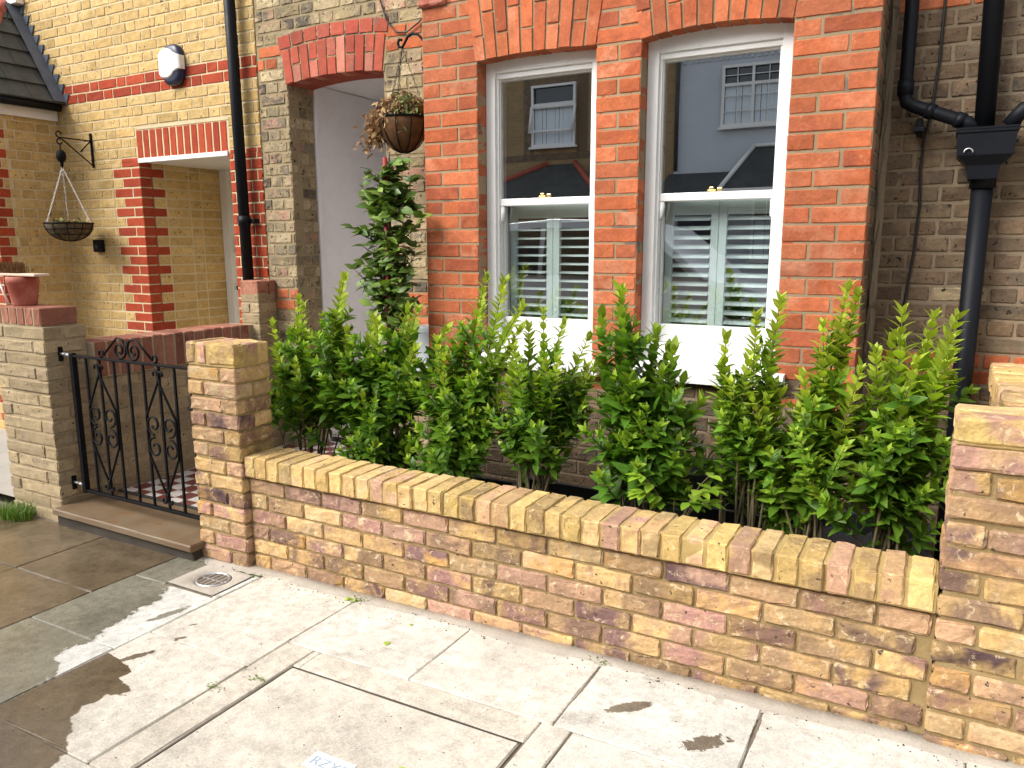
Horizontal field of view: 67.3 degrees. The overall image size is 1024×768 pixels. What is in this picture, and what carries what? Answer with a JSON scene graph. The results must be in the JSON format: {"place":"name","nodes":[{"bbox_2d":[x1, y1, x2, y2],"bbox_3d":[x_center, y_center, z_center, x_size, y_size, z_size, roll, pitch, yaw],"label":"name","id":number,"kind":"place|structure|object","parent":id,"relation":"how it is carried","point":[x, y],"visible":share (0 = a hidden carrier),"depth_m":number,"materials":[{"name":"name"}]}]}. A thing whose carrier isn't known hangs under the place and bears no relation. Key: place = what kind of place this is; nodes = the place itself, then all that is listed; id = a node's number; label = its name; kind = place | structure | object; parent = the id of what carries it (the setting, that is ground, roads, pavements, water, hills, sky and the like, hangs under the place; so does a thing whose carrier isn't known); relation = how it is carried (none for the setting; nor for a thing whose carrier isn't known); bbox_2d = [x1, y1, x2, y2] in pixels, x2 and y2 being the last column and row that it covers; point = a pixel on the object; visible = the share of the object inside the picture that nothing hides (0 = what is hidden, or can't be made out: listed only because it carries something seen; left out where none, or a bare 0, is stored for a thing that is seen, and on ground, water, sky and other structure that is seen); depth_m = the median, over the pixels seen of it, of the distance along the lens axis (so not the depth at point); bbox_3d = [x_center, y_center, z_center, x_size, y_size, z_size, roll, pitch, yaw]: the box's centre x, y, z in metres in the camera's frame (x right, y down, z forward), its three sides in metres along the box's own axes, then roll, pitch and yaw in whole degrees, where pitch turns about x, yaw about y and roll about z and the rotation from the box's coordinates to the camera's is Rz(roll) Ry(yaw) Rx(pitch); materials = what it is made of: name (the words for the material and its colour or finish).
{"place":"outdoors","nodes":[
{"label":"outdoors","id":0,"kind":"place"},
{"bbox_2d":[0,429,13,496],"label":"forecourt","id":1,"kind":"structure","parent":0,"point":[6,487],"depth_m":5.32,"materials":[{"name":"concrete"}]},
{"bbox_2d":[0,0,269,429],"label":"yellow brick house","id":2,"kind":"structure","parent":1,"relation":"on","point":[155,190],"depth_m":6.13,"materials":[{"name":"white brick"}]},
{"bbox_2d":[55,131,94,167],"bbox_3d":[-3.450,-1.841,6.069,0.072,0.290,0.294,5,12,29],"label":"basket bracket","id":3,"kind":"object","parent":2,"relation":"attached to","point":[60,156],"visible":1,"depth_m":6.00,"materials":[{"name":"black metal"}]},
{"bbox_2d":[42,167,94,241],"bbox_3d":[-3.489,-1.408,6.033,0.361,0.576,0.361,5,12,29],"label":"hanging basket","id":4,"kind":"object","parent":3,"relation":"hanging from","point":[70,230],"visible":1,"depth_m":5.97,"materials":[{"name":"black metal"}]},
{"bbox_2d":[93,240,104,251],"bbox_3d":[-3.391,-1.133,6.312,0.110,0.100,0.040,5,12,29],"label":"doorbell","id":5,"kind":"object","parent":2,"relation":"attached to","point":[98,245],"visible":1,"depth_m":6.29,"materials":[{"name":"black plastic"}]},
{"bbox_2d":[158,44,185,85],"bbox_3d":[-2.459,-2.305,5.561,0.228,0.280,0.063,5,12,29],"label":"alarm box","id":6,"kind":"object","parent":2,"relation":"attached to","point":[171,64],"visible":1,"depth_m":5.53,"materials":[{"name":"white plastic"}]},
{"bbox_2d":[223,0,258,279],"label":"downpipe","id":7,"kind":"object","parent":2,"relation":"attached to","point":[245,220],"visible":0.91,"depth_m":5.29,"materials":[{"name":"black plastic"}]},
{"bbox_2d":[0,279,283,521],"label":"boundary wall","id":8,"kind":"structure","parent":1,"relation":"on","point":[38,408],"depth_m":4.47,"materials":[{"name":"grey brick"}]},
{"bbox_2d":[0,283,8,303],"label":"white stick","id":9,"kind":"object","parent":8,"relation":"on","point":[4,294],"visible":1,"depth_m":4.42,"materials":[{"name":"plastic"}]},
{"bbox_2d":[5,276,39,305],"bbox_3d":[-2.796,-0.534,4.408,0.168,0.165,0.168,5,12,29],"label":"plant pot","id":10,"kind":"object","parent":8,"relation":"on","point":[23,290],"visible":0.95,"depth_m":4.35,"materials":[{"name":"ceramic"}]},
{"bbox_2d":[0,261,49,276],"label":"broom head","id":11,"kind":"object","parent":10,"relation":"on","point":[15,268],"visible":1,"depth_m":4.38},
{"bbox_2d":[57,337,200,519],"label":"iron gate","id":12,"kind":"structure","parent":8,"relation":"attached to","point":[77,402],"depth_m":4.09,"materials":[{"name":"metal"}]},
{"bbox_2d":[123,441,353,506],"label":"path","id":13,"kind":"structure","parent":0,"point":[191,486],"depth_m":4.70,"materials":[{"name":"tile"}]},
{"bbox_2d":[0,442,850,508],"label":"ground","id":14,"kind":"structure","parent":0,"point":[9,499],"depth_m":5.22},
{"bbox_2d":[0,501,990,767],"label":"pavement","id":15,"kind":"structure","parent":0,"point":[93,696],"depth_m":2.74,"materials":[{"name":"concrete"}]},
{"bbox_2d":[0,497,36,521],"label":"grass tuft","id":16,"kind":"object","parent":15,"relation":"on","point":[18,511],"visible":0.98,"depth_m":4.43,"materials":[{"name":"green plant"}]},
{"bbox_2d":[52,489,205,560],"bbox_3d":[-1.974,0.780,4.207,1.150,0.151,0.398,5,12,29],"label":"doorstep","id":17,"kind":"object","parent":15,"relation":"on","point":[177,536],"visible":0.55,"depth_m":4.11,"materials":[{"name":"sandstone"},{"name":"dark grey stone"}]},
{"bbox_2d":[168,564,251,595],"bbox_3d":[-1.398,0.948,3.582,0.296,0.096,0.236,5,12,29],"label":"drain gully","id":18,"kind":"object","parent":15,"relation":"on","point":[187,580],"visible":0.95,"depth_m":3.58,"materials":[{"name":"grey concrete"}]},
{"bbox_2d":[137,667,521,767],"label":"inspection cover","id":19,"kind":"object","parent":15,"relation":"on","point":[301,724],"visible":0.84,"depth_m":2.40,"materials":[{"name":"concrete"}]},
{"bbox_2d":[302,751,355,767],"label":"marking plate","id":20,"kind":"object","parent":19,"relation":"on","point":[318,759],"visible":1,"depth_m":2.27,"materials":[{"name":"white ceramic"}]},
{"bbox_2d":[207,574,607,690],"bbox_3d":[-0.611,1.009,2.887,1.800,0.036,0.838,5,12,29],"label":"moss","id":21,"kind":"object","parent":15,"relation":"on","point":[359,603],"visible":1,"depth_m":2.79,"materials":[{"name":"green plant"}]},
{"bbox_2d":[20,559,976,766],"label":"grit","id":22,"kind":"object","parent":15,"relation":"on","point":[514,651],"visible":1,"depth_m":2.69,"materials":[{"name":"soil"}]},
{"bbox_2d":[198,556,1023,767],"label":"pavement edge","id":23,"kind":"object","parent":15,"relation":"on","point":[763,704],"visible":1,"depth_m":2.72,"materials":[{"name":"grey concrete"}]},
{"label":"garden bed","id":24,"kind":"structure","parent":0,"visible":0},
{"bbox_2d":[267,270,362,456],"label":"hedge shrub","id":25,"kind":"object","parent":24,"relation":"on","point":[300,393],"visible":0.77,"depth_m":3.83,"materials":[{"name":"green plant"}]},
{"bbox_2d":[340,152,431,437],"bbox_3d":[-0.686,-0.299,4.416,0.558,1.990,0.398,5,12,29],"label":"bay tree","id":26,"kind":"object","parent":24,"relation":"on","point":[389,201],"visible":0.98,"depth_m":4.28,"materials":[{"name":"green plant"}]},
{"bbox_2d":[381,464,516,485],"bbox_3d":[-0.422,0.649,3.750,0.820,0.360,0.430,5,12,29],"label":"planter","id":27,"kind":"object","parent":24,"relation":"on","point":[500,482],"visible":0.02,"depth_m":3.76,"materials":[{"name":"black plastic"}]},
{"bbox_2d":[316,301,453,469],"bbox_3d":[-0.622,0.065,3.726,0.712,0.946,0.421,5,12,29],"label":"hedge shrub","id":28,"kind":"object","parent":27,"relation":"on","point":[378,406],"visible":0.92,"depth_m":3.65,"materials":[{"name":"green plant"}]},
{"bbox_2d":[404,267,529,479],"bbox_3d":[-0.211,0.041,3.412,0.682,1.106,0.403,5,12,29],"label":"hedge shrub","id":29,"kind":"object","parent":27,"relation":"on","point":[461,434],"visible":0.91,"depth_m":3.38,"materials":[{"name":"green plant"}]},
{"bbox_2d":[185,337,1023,765],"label":"garden wall","id":30,"kind":"structure","parent":24,"relation":"on","point":[929,649],"depth_m":2.68,"materials":[{"name":"brick"}]},
{"bbox_2d":[254,0,1023,544],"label":"brick house","id":31,"kind":"structure","parent":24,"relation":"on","point":[696,176],"depth_m":3.72,"materials":[{"name":"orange brick"}]},
{"bbox_2d":[379,0,421,32],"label":"cable","id":32,"kind":"object","parent":31,"relation":"attached to","point":[391,25],"visible":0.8,"depth_m":4.62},
{"bbox_2d":[397,32,422,47],"bbox_3d":[-0.533,-1.820,4.287,0.265,0.269,0.036,5,12,29],"label":"basket bracket","id":33,"kind":"object","parent":31,"relation":"attached to","point":[407,37],"visible":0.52,"depth_m":4.29,"materials":[{"name":"black metal"}]},
{"bbox_2d":[353,48,424,158],"bbox_3d":[-0.698,-1.599,4.388,0.482,0.599,0.427,5,12,29],"label":"hanging basket","id":34,"kind":"object","parent":33,"relation":"hanging from","point":[400,128],"visible":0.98,"depth_m":4.32,"materials":[{"name":"brown wicker"}]},
{"bbox_2d":[416,324,428,377],"bbox_3d":[-0.448,-0.147,4.714,0.210,0.425,0.217,5,12,29],"label":"meter box","id":35,"kind":"object","parent":31,"relation":"attached to","point":[423,337],"visible":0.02,"depth_m":4.62,"materials":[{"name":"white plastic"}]},
{"bbox_2d":[416,331,428,377],"bbox_3d":[-0.498,-0.133,4.625,0.180,0.370,0.011,5,12,29],"label":"door","id":36,"kind":"structure","parent":35,"relation":"in","point":[423,337],"depth_m":4.62,"materials":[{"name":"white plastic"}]},
{"bbox_2d":[480,49,600,374],"bbox_3d":[0.163,-0.905,4.034,0.768,1.635,0.322,5,12,29],"label":"window","id":37,"kind":"structure","parent":31,"relation":"in","point":[541,109],"depth_m":4.05,"materials":[{"name":"white paint"}]},
{"bbox_2d":[633,23,794,388],"bbox_3d":[0.943,-0.829,3.607,0.771,1.635,0.320,5,12,29],"label":"window","id":38,"kind":"structure","parent":31,"relation":"in","point":[718,99],"depth_m":3.62,"materials":[{"name":"white paint"}]},
{"bbox_2d":[896,0,946,358],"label":"cable","id":39,"kind":"object","parent":31,"relation":"attached to","point":[922,148],"visible":0.69,"depth_m":3.41,"materials":[{"name":"black plastic"}]},
{"bbox_2d":[897,0,1023,560],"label":"drainpipe","id":40,"kind":"object","parent":31,"relation":"attached to","point":[985,147],"visible":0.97,"depth_m":3.23,"materials":[{"name":"black plastic"}]},
{"bbox_2d":[513,477,803,534],"bbox_3d":[0.523,0.726,3.255,1.280,0.380,0.470,5,12,29],"label":"planter","id":41,"kind":"object","parent":24,"relation":"on","point":[583,492],"depth_m":3.47,"materials":[{"name":"black plastic"}]},
{"bbox_2d":[481,304,601,492],"bbox_3d":[0.097,0.138,3.271,0.602,0.960,0.396,5,12,29],"label":"hedge shrub","id":42,"kind":"object","parent":41,"relation":"on","point":[542,421],"visible":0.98,"depth_m":3.21,"materials":[{"name":"green plant"}]},
{"bbox_2d":[576,278,711,513],"bbox_3d":[0.517,0.126,3.024,0.525,1.070,0.452,5,12,29],"label":"hedge shrub","id":43,"kind":"object","parent":41,"relation":"on","point":[648,435],"visible":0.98,"depth_m":2.98,"materials":[{"name":"green plant"}]},
{"bbox_2d":[625,472,726,515],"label":"young plant","id":44,"kind":"object","parent":41,"relation":"on","point":[653,499],"visible":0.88,"depth_m":2.86,"materials":[{"name":"green plant"}]},
{"bbox_2d":[622,456,769,513],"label":"shrub","id":45,"kind":"object","parent":41,"relation":"on","point":[695,480],"visible":0.01,"depth_m":3.39,"materials":[{"name":"green plant"}]},
{"bbox_2d":[682,290,828,534],"bbox_3d":[0.895,0.168,2.874,0.580,1.041,0.335,5,12,29],"label":"hedge shrub","id":46,"kind":"object","parent":41,"relation":"on","point":[730,435],"visible":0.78,"depth_m":2.82,"materials":[{"name":"green plant"}]},
{"bbox_2d":[809,510,934,557],"bbox_3d":[1.313,0.772,2.877,0.430,0.420,0.570,5,12,29],"label":"planter","id":47,"kind":"object","parent":24,"relation":"on","point":[844,537],"visible":0.05,"depth_m":3.02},
{"bbox_2d":[743,278,890,538],"bbox_3d":[1.050,0.164,2.762,0.497,1.086,0.358,7,13,36],"label":"hedge shrub","id":48,"kind":"object","parent":47,"relation":"in","point":[819,454],"visible":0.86,"depth_m":2.69,"materials":[{"name":"green plant"}]},
{"bbox_2d":[802,299,979,555],"bbox_3d":[1.319,0.222,2.631,0.570,1.019,0.417,5,12,29],"label":"hedge shrub","id":49,"kind":"object","parent":47,"relation":"in","point":[904,451],"visible":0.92,"depth_m":2.56,"materials":[{"name":"green plant"}]},
{"bbox_2d":[987,363,1023,407],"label":"side wall","id":50,"kind":"structure","parent":24,"relation":"on","point":[1005,382],"depth_m":2.98,"materials":[{"name":"brick"}]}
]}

